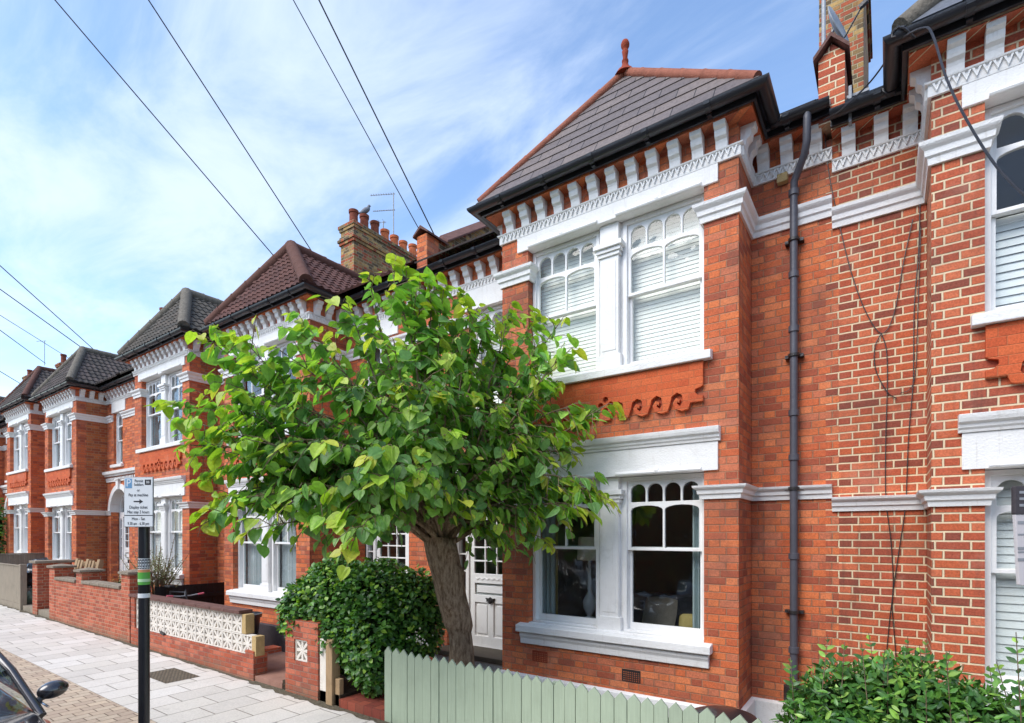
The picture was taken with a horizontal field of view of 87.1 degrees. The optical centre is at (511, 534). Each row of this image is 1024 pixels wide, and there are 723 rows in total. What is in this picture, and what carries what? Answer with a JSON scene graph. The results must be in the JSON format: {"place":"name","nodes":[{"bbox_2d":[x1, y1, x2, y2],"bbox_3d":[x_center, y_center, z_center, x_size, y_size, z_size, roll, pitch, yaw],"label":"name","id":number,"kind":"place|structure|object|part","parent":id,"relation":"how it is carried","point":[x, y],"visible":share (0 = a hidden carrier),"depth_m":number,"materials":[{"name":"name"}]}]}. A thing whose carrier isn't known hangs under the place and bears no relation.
{"place":"outdoors","nodes":[
{"label":"outdoors","id":0,"kind":"place"},
{"bbox_2d":[0,330,45,363],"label":"overhead cable","id":1,"kind":"object","parent":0,"point":[22,346],"visible":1,"depth_m":19.76,"materials":[{"name":"black metal"}]},
{"bbox_2d":[0,366,56,554],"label":"terraced house","id":2,"kind":"structure","parent":0,"point":[24,416],"depth_m":18.77,"materials":[{"name":"brick"}]},
{"bbox_2d":[14,506,18,552],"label":"window","id":3,"kind":"structure","parent":2,"relation":"in","point":[16,514],"depth_m":19.74,"materials":[{"name":"white paint"}]},
{"bbox_2d":[14,426,18,470],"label":"window","id":4,"kind":"structure","parent":2,"relation":"in","point":[16,436],"depth_m":19.73,"materials":[{"name":"white paint"}]},
{"bbox_2d":[24,505,27,552],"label":"window","id":5,"kind":"structure","parent":2,"relation":"in","point":[25,506],"depth_m":19.05,"materials":[{"name":"white paint"}]},
{"bbox_2d":[24,422,27,468],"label":"window","id":6,"kind":"structure","parent":2,"relation":"in","point":[25,431],"depth_m":19.05,"materials":[{"name":"white paint"}]},
{"bbox_2d":[27,588,31,603],"bbox_3d":[-13.435,1.687,15.166,0.606,0.486,0.617,0,0,35],"label":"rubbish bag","id":7,"kind":"object","parent":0,"point":[29,596],"visible":0.2,"depth_m":14.95,"materials":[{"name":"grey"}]},
{"bbox_2d":[0,354,66,552],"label":"terraced house","id":8,"kind":"structure","parent":0,"point":[3,460],"depth_m":22.78,"materials":[{"name":"brick"}]},
{"bbox_2d":[0,315,67,357],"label":"overhead cable","id":9,"kind":"object","parent":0,"point":[32,335],"visible":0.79,"depth_m":17.83,"materials":[{"name":"black metal"}]},
{"bbox_2d":[23,604,48,617],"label":"front yard","id":10,"kind":"structure","parent":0,"point":[41,612],"depth_m":13.85,"materials":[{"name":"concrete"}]},
{"bbox_2d":[0,563,26,609],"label":"garden wall","id":11,"kind":"structure","parent":10,"relation":"on","point":[13,585],"depth_m":15.07,"materials":[{"name":"beige paint"}]},
{"bbox_2d":[0,553,44,591],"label":"timber fence","id":12,"kind":"object","parent":10,"relation":"on","point":[19,558],"visible":0.29,"depth_m":17.08,"materials":[{"name":"wood"}]},
{"bbox_2d":[29,559,74,614],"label":"gate pier","id":13,"kind":"structure","parent":10,"relation":"on","point":[40,585],"depth_m":13.97,"materials":[{"name":"brick"}]},
{"bbox_2d":[74,558,103,576],"bbox_3d":[-10.718,1.228,13.456,1.266,1.229,0.369,0,0,29],"label":"timber pallet","id":14,"kind":"object","parent":10,"relation":"on","point":[90,563],"visible":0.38,"depth_m":13.49,"materials":[{"name":"beige wood"}]},
{"bbox_2d":[29,307,162,581],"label":"terraced house","id":15,"kind":"structure","parent":10,"relation":"on","point":[82,395],"depth_m":16.20,"materials":[{"name":"brick"}]},
{"bbox_2d":[0,289,79,346],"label":"overhead cable","id":16,"kind":"object","parent":15,"relation":"attached to","point":[39,317],"visible":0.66,"depth_m":17.04,"materials":[{"name":"black metal"}]},
{"bbox_2d":[52,507,59,559],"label":"window","id":17,"kind":"structure","parent":15,"relation":"in","point":[55,518],"depth_m":17.27,"materials":[{"name":"white paint"}]},
{"bbox_2d":[52,415,59,467],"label":"window","id":18,"kind":"structure","parent":15,"relation":"in","point":[56,428],"depth_m":17.27,"materials":[{"name":"white paint"}]},
{"bbox_2d":[65,506,71,558],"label":"window","id":19,"kind":"structure","parent":15,"relation":"in","point":[68,518],"depth_m":16.58,"materials":[{"name":"white paint"}]},
{"bbox_2d":[65,411,71,464],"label":"window","id":20,"kind":"structure","parent":15,"relation":"in","point":[68,424],"depth_m":16.58,"materials":[{"name":"white paint"}]},
{"bbox_2d":[116,413,122,463],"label":"window","id":21,"kind":"structure","parent":15,"relation":"in","point":[119,421],"depth_m":16.14,"materials":[{"name":"white paint"}]},
{"bbox_2d":[124,527,128,570],"bbox_3d":[-11.387,0.495,16.026,0.822,2.042,0.098,0,0,35],"label":"door","id":22,"kind":"structure","parent":15,"relation":"in","point":[126,549],"depth_m":16.21,"materials":[{"name":"white paint"}]},
{"bbox_2d":[46,564,153,642],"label":"garden wall","id":23,"kind":"structure","parent":10,"relation":"on","point":[88,599],"depth_m":11.76,"materials":[{"name":"brick"}]},
{"bbox_2d":[111,570,123,582],"bbox_3d":[-8.629,1.202,12.074,0.951,0.792,0.656,0,0,35],"label":"orange shrub","id":24,"kind":"object","parent":10,"relation":"on","point":[119,581],"visible":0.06,"depth_m":11.97,"materials":[{"name":"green plant"}]},
{"bbox_2d":[119,537,188,594],"bbox_3d":[-7.489,0.858,11.260,2.133,1.610,1.108,0,0,35],"label":"olive shrub","id":25,"kind":"object","parent":10,"relation":"on","point":[163,579],"visible":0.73,"depth_m":11.16,"materials":[{"name":"green plant"}]},
{"bbox_2d":[164,585,203,599],"bbox_3d":[-6.563,1.482,10.516,1.746,0.953,0.666,0,0,35],"label":"bicycle","id":26,"kind":"object","parent":10,"relation":"on","point":[173,586],"visible":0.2,"depth_m":10.42,"materials":[{"name":"metal"}]},
{"bbox_3d":[-13.105,1.580,15.891,1.360,0.700,0.660,0,0,35],"label":"storage box","id":27,"kind":"object","parent":10,"relation":"on","visible":0},
{"bbox_2d":[27,557,48,587],"bbox_3d":[-13.764,1.098,15.711,0.876,0.865,0.961,0,0,35],"label":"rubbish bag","id":28,"kind":"object","parent":27,"relation":"on","point":[29,575],"visible":0.12,"depth_m":15.34,"materials":[{"name":"black plastic"}]},
{"bbox_2d":[0,265,92,348],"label":"overhead cable","id":29,"kind":"object","parent":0,"point":[43,304],"visible":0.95,"depth_m":17.00,"materials":[{"name":"black metal"}]},
{"bbox_2d":[0,648,156,722],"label":"paver strip","id":30,"kind":"object","parent":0,"point":[74,703],"visible":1,"depth_m":6.92,"materials":[{"name":"beige brick"}]},
{"bbox_2d":[124,477,153,722],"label":"parking sign post","id":31,"kind":"object","parent":30,"relation":"on","point":[139,502],"visible":1,"depth_m":5.05,"materials":[{"name":"black metal"}]},
{"bbox_2d":[114,287,223,593],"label":"terraced house","id":32,"kind":"structure","parent":0,"point":[155,350],"depth_m":12.37,"materials":[{"name":"brick"}]},
{"bbox_2d":[146,377,160,447],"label":"window","id":33,"kind":"structure","parent":32,"relation":"in","point":[152,388],"depth_m":13.26,"materials":[{"name":"white paint"}]},
{"bbox_2d":[150,498,160,569],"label":"window","id":34,"kind":"structure","parent":32,"relation":"in","point":[155,531],"depth_m":13.25,"materials":[{"name":"white paint"}]},
{"bbox_2d":[169,496,181,572],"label":"window","id":35,"kind":"structure","parent":32,"relation":"in","point":[173,506],"depth_m":12.55,"materials":[{"name":"white paint"}]},
{"bbox_2d":[169,369,181,442],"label":"window","id":36,"kind":"structure","parent":32,"relation":"in","point":[174,382],"depth_m":12.55,"materials":[{"name":"white paint"}]},
{"bbox_2d":[0,605,375,722],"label":"footway slabs","id":37,"kind":"structure","parent":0,"point":[106,667],"depth_m":7.90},
{"bbox_2d":[0,604,252,681],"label":"grit","id":38,"kind":"object","parent":37,"relation":"on","point":[166,655],"visible":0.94,"depth_m":10.25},
{"bbox_2d":[150,668,198,682],"bbox_3d":[-5.249,2.161,8.267,0.864,0.009,0.480,0,0,35],"label":"access cover","id":39,"kind":"object","parent":37,"relation":"on","point":[169,675],"visible":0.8,"depth_m":8.25,"materials":[{"name":"grey metal"}]},
{"bbox_2d":[249,681,388,722],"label":"grit","id":40,"kind":"object","parent":37,"relation":"on","point":[315,702],"visible":1,"depth_m":7.01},
{"bbox_2d":[255,652,284,688],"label":"front yard","id":41,"kind":"structure","parent":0,"point":[274,675],"depth_m":8.19,"materials":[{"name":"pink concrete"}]},
{"bbox_2d":[128,593,280,680],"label":"garden wall","id":42,"kind":"structure","parent":41,"relation":"on","point":[219,637],"depth_m":8.83,"materials":[{"name":"concrete"}]},
{"bbox_2d":[246,611,261,634],"bbox_3d":[-4.676,1.692,9.378,0.600,0.635,0.600,0,0,35],"label":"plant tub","id":43,"kind":"object","parent":41,"relation":"on","point":[257,615],"visible":0.19,"depth_m":9.34,"materials":[{"name":"black plastic"}]},
{"bbox_2d":[200,208,431,651],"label":"terraced house","id":44,"kind":"structure","parent":41,"relation":"on","point":[288,276],"depth_m":10.09,"materials":[{"name":"brick"}]},
{"bbox_2d":[55,0,272,254],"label":"overhead cable","id":45,"kind":"object","parent":44,"relation":"attached to","point":[159,122],"visible":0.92,"depth_m":10.01,"materials":[{"name":"black rubber"}]},
{"bbox_2d":[148,0,309,248],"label":"overhead cable","id":46,"kind":"object","parent":44,"relation":"attached to","point":[225,118],"visible":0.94,"depth_m":10.10,"materials":[{"name":"black rubber"}]},
{"bbox_2d":[238,506,261,590],"bbox_3d":[-5.054,0.234,10.620,0.915,1.752,0.220,0,0,35],"label":"window","id":47,"kind":"structure","parent":44,"relation":"in","point":[254,558],"depth_m":10.78,"materials":[{"name":"white paint"}]},
{"bbox_2d":[238,353,261,436],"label":"window","id":48,"kind":"structure","parent":44,"relation":"in","point":[250,386],"depth_m":10.79,"materials":[{"name":"white paint"}]},
{"bbox_2d":[272,500,295,592],"bbox_3d":[-4.065,0.234,9.927,0.919,1.752,0.220,0,0,35],"label":"window","id":49,"kind":"structure","parent":44,"relation":"in","point":[288,559],"depth_m":10.09,"materials":[{"name":"white paint"}]},
{"bbox_2d":[272,341,295,429],"bbox_3d":[-4.065,-2.678,9.927,0.919,1.687,0.220,0,0,35],"label":"window","id":50,"kind":"structure","parent":44,"relation":"in","point":[282,346],"depth_m":9.96,"materials":[{"name":"white paint"}]},
{"bbox_2d":[359,205,370,213],"bbox_3d":[-4.054,-8.851,14.694,0.436,0.303,0.150,0,0,5],"label":"pigeon","id":51,"kind":"object","parent":44,"relation":"on","point":[366,210],"visible":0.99,"depth_m":14.65,"materials":[{"name":"grey"}]},
{"bbox_2d":[367,347,381,401],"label":"window","id":52,"kind":"structure","parent":44,"relation":"in","point":[378,351],"depth_m":9.72,"materials":[{"name":"white paint"}]},
{"bbox_2d":[370,193,394,233],"bbox_3d":[-3.786,-9.288,15.766,0.750,1.434,0.142,0,0,6],"label":"tv aerial","id":53,"kind":"object","parent":44,"relation":"attached to","point":[393,209],"visible":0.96,"depth_m":15.73,"materials":[{"name":"silver metal"}]},
{"bbox_2d":[377,526,407,572],"bbox_3d":[-2.108,0.715,9.560,0.822,2.042,0.045,0,0,35],"label":"door","id":54,"kind":"structure","parent":44,"relation":"in","point":[379,551],"depth_m":9.48,"materials":[{"name":"white paint"}]},
{"bbox_2d":[283,674,362,705],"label":"garden soil","id":55,"kind":"structure","parent":0,"point":[350,689],"depth_m":7.10,"materials":[{"name":"black soil"}]},
{"bbox_2d":[285,619,327,700],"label":"garden wall","id":56,"kind":"structure","parent":55,"relation":"on","point":[302,663],"depth_m":7.28,"materials":[{"name":"brick"}]},
{"bbox_2d":[320,638,343,705],"bbox_3d":[-2.352,1.790,7.006,0.410,0.880,0.140,0,0,35],"label":"gate post","id":57,"kind":"object","parent":55,"relation":"on","point":[331,682],"visible":0.66,"depth_m":6.93,"materials":[{"name":"beige wood"}]},
{"bbox_2d":[274,554,445,697],"bbox_3d":[-2.118,1.195,7.507,2.672,1.886,1.385,0,0,35],"label":"climbing hydrangea","id":58,"kind":"object","parent":55,"relation":"on","point":[368,612],"visible":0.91,"depth_m":6.93,"materials":[{"name":"green plant"}]},
{"bbox_2d":[406,628,432,645],"bbox_3d":[-1.111,1.230,6.433,0.427,0.236,0.174,0,0,44],"label":"flower head","id":59,"kind":"object","parent":58,"relation":"attached to","point":[419,641],"visible":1,"depth_m":6.42},
{"bbox_2d":[339,692,384,720],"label":"tiled path","id":60,"kind":"structure","parent":0,"point":[360,703],"depth_m":6.68,"materials":[{"name":"red brick"}]},
{"bbox_2d":[0,0,917,396],"label":"sky","id":61,"kind":"structure","parent":0,"point":[105,218],"materials":[{"name":"blue"}]},
{"bbox_2d":[695,705,756,722],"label":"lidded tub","id":62,"kind":"object","parent":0,"point":[731,713],"visible":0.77,"depth_m":4.62,"materials":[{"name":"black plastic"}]},
{"bbox_2d":[1011,486,1023,585],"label":"agent board","id":63,"kind":"object","parent":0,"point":[1017,499],"visible":1,"depth_m":2.90,"materials":[{"name":"grey plastic"}]},
{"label":"garden soil","id":64,"kind":"structure","parent":0,"visible":0},
{"bbox_2d":[146,253,628,666],"bbox_3d":[-1.327,-0.529,5.796,4.603,5.259,2.597,0,0,-25],"label":"lime tree","id":65,"kind":"object","parent":64,"relation":"on","point":[400,471],"visible":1,"depth_m":5.63,"materials":[{"name":"green plant"}]},
{"bbox_2d":[385,646,776,722],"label":"picket fence","id":66,"kind":"object","parent":64,"relation":"on","point":[420,689],"visible":1,"depth_m":5.41,"materials":[{"name":"green paint"}]},
{"bbox_2d":[414,38,838,722],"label":"terraced house","id":67,"kind":"structure","parent":64,"relation":"on","point":[656,236],"depth_m":5.73,"materials":[{"name":"orange brick"}]},
{"bbox_2d":[293,0,418,227],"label":"overhead cable","id":68,"kind":"object","parent":67,"relation":"attached to","point":[353,110],"visible":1,"depth_m":7.63,"materials":[{"name":"black rubber"}]},
{"bbox_2d":[318,0,433,233],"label":"overhead cable","id":69,"kind":"object","parent":67,"relation":"attached to","point":[373,111],"visible":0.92,"depth_m":7.75,"materials":[{"name":"black metal"}]},
{"bbox_2d":[470,517,501,648],"bbox_3d":[-0.329,0.715,8.283,0.822,2.042,0.098,0,0,35],"label":"door","id":70,"kind":"structure","parent":67,"relation":"in","point":[485,589],"depth_m":8.36,"materials":[{"name":"white paint"}]},
{"bbox_2d":[475,304,501,408],"bbox_3d":[-0.274,-2.635,8.135,0.654,1.560,0.173,0,0,35],"label":"window","id":71,"kind":"structure","parent":67,"relation":"in","point":[498,308],"depth_m":8.19,"materials":[{"name":"white paint"}]},
{"bbox_2d":[533,479,599,627],"bbox_3d":[0.700,0.234,6.590,0.919,1.752,0.220,0,0,35],"label":"window","id":72,"kind":"structure","parent":67,"relation":"in","point":[544,568],"depth_m":6.75,"materials":[{"name":"white paint"}]},
{"bbox_2d":[533,231,599,379],"bbox_3d":[0.687,-2.688,6.571,0.919,1.667,0.173,0,0,35],"label":"window","id":73,"kind":"structure","parent":67,"relation":"in","point":[559,256],"depth_m":6.58,"materials":[{"name":"white paint"}]},
{"bbox_2d":[634,591,692,625],"bbox_3d":[2.131,1.275,6.809,2.080,0.950,1.000,0,0,35],"label":"sofa","id":74,"kind":"object","parent":67,"relation":"in","point":[685,604],"visible":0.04,"depth_m":7.18,"materials":[{"name":"fabric"}]},
{"bbox_2d":[642,597,677,625],"bbox_3d":[1.877,1.030,6.865,0.268,0.456,0.480,0,0,-43],"label":"cushion","id":75,"kind":"object","parent":74,"relation":"on","point":[661,610],"visible":0.72,"depth_m":6.77,"materials":[{"name":"fabric"}]},
{"bbox_2d":[679,614,692,627],"bbox_3d":[1.997,1.010,6.048,0.238,0.228,0.232,0,0,35],"label":"cushion","id":76,"kind":"object","parent":74,"relation":"on","point":[685,620],"visible":0.42,"depth_m":5.99,"materials":[{"name":"yellow fabric"}]},
{"bbox_2d":[623,472,703,638],"bbox_3d":[1.690,0.234,5.897,0.915,1.752,0.220,0,0,35],"label":"window","id":77,"kind":"structure","parent":67,"relation":"in","point":[629,483],"depth_m":5.83,"materials":[{"name":"white paint"}]},
{"bbox_2d":[623,194,703,364],"bbox_3d":[1.676,-2.688,5.878,0.915,1.667,0.173,0,0,35],"label":"window","id":78,"kind":"structure","parent":67,"relation":"in","point":[633,350],"depth_m":5.94,"materials":[{"name":"white paint"}]},
{"bbox_2d":[777,171,787,185],"bbox_3d":[2.793,-3.673,5.558,0.100,0.090,0.070,0,0,35],"label":"junction box","id":79,"kind":"object","parent":67,"relation":"attached to","point":[782,178],"visible":1,"depth_m":5.53,"materials":[{"name":"yellow plastic"}]},
{"bbox_2d":[770,632,1023,722],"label":"privet bush","id":80,"kind":"object","parent":64,"relation":"on","point":[880,691],"visible":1,"depth_m":3.42,"materials":[{"name":"green plant"}]},
{"bbox_2d":[813,0,1023,711],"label":"terraced house","id":81,"kind":"structure","parent":64,"relation":"on","point":[907,145],"depth_m":4.49,"materials":[{"name":"brick"}]},
{"bbox_2d":[821,0,825,44],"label":"vent pipe","id":82,"kind":"object","parent":81,"relation":"attached to","point":[823,20],"depth_m":6.33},
{"bbox_2d":[828,0,868,40],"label":"satellite dish","id":83,"kind":"object","parent":81,"relation":"attached to","point":[838,27],"visible":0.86,"depth_m":5.89,"materials":[{"name":"grey metal"}]},
{"bbox_2d":[824,134,912,333],"bbox_3d":[3.397,-3.012,5.160,0.722,2.228,0.008,0,0,35],"label":"wall cable","id":84,"kind":"object","parent":81,"relation":"attached to","point":[849,264],"depth_m":5.17,"materials":[{"name":"black rubber"}]},
{"bbox_2d":[874,334,896,398],"bbox_3d":[3.518,-1.585,5.075,0.182,0.638,0.008,0,0,35],"label":"wall cable","id":85,"kind":"object","parent":81,"relation":"attached to","point":[876,370],"depth_m":5.11,"materials":[{"name":"black rubber"}]},
{"bbox_2d":[881,333,893,648],"bbox_3d":[3.531,-0.394,5.066,0.099,3.020,0.008,0,0,35],"label":"wall cable","id":86,"kind":"object","parent":81,"relation":"attached to","point":[885,490],"depth_m":5.06,"materials":[{"name":"black metal"}]},
{"bbox_2d":[891,26,915,38],"bbox_3d":[3.099,-3.967,4.255,0.171,0.124,0.043,0,0,17],"label":"iron hook","id":87,"kind":"object","parent":81,"relation":"attached to","point":[906,30],"visible":1,"depth_m":4.25,"materials":[{"name":"black paint"}]},
{"bbox_2d":[892,204,920,656],"bbox_3d":[3.648,-0.972,4.984,0.218,4.225,0.008,0,0,35],"label":"wall cable","id":88,"kind":"object","parent":81,"relation":"attached to","point":[909,424],"depth_m":4.97,"materials":[{"name":"black metal"}]},
{"bbox_2d":[901,227,920,392],"bbox_3d":[3.674,-2.063,4.966,0.162,1.504,0.007,0,0,35],"label":"wall cable","id":89,"kind":"object","parent":81,"relation":"attached to","point":[917,310],"depth_m":4.93,"materials":[{"name":"black rubber"}]},
{"bbox_2d":[823,26,1023,196],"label":"drop wire","id":90,"kind":"object","parent":81,"relation":"attached to","point":[1004,175],"visible":0.88,"depth_m":3.72,"materials":[{"name":"black metal"}]},
{"bbox_2d":[985,468,1023,690],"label":"window","id":91,"kind":"structure","parent":81,"relation":"in","point":[1004,599],"depth_m":4.32,"materials":[{"name":"white paint"}]},
{"bbox_2d":[985,97,1023,311],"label":"window","id":92,"kind":"structure","parent":81,"relation":"in","point":[993,225],"depth_m":4.30,"materials":[{"name":"white paint"}]},
{"label":"ground","id":93,"kind":"structure","parent":0,"visible":0},
{"bbox_2d":[154,582,223,604],"bbox_3d":[-6.539,1.540,11.156,0.070,1.020,1.535,0,0,35],"label":"board fence","id":94,"kind":"object","parent":93,"relation":"on","point":[214,593],"visible":0.3,"depth_m":11.23,"materials":[{"name":"black wood"}]},
{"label":"road","id":95,"kind":"structure","parent":0,"visible":0},
{"bbox_2d":[0,652,68,722],"bbox_3d":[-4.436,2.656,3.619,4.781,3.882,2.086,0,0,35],"label":"parked car","id":96,"kind":"object","parent":95,"relation":"on","point":[14,708],"visible":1,"depth_m":4.04,"materials":[{"name":"grey paint"}]},
{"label":"side window","id":97,"kind":"part","parent":96,"relation":"part of","materials":[{"name":"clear glass"}]},
{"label":"front yard","id":98,"kind":"structure","parent":0,"visible":0},
{"bbox_2d":[0,498,6,552],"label":"climbing rose","id":99,"kind":"object","parent":98,"relation":"on","point":[3,532],"visible":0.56,"depth_m":19.93,"materials":[{"name":"green plant"}]},
{"bbox_2d":[22,369,32,379],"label":"terraced house","id":100,"kind":"structure","parent":98,"relation":"on","point":[29,371],"depth_m":30.41,"materials":[{"name":"brick"}]},
{"bbox_3d":[1.003,1.442,6.964,0.800,0.675,0.560,0,0,35],"label":"side table","id":101,"kind":"object","parent":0,"visible":0},
{"bbox_2d":[577,537,595,617],"bbox_3d":[1.003,0.566,6.964,0.330,1.069,0.330,0,0,35],"label":"table lamp","id":102,"kind":"object","parent":101,"relation":"on","point":[589,599],"visible":0.66,"depth_m":6.89,"materials":[{"name":"white ceramic"}]}
]}

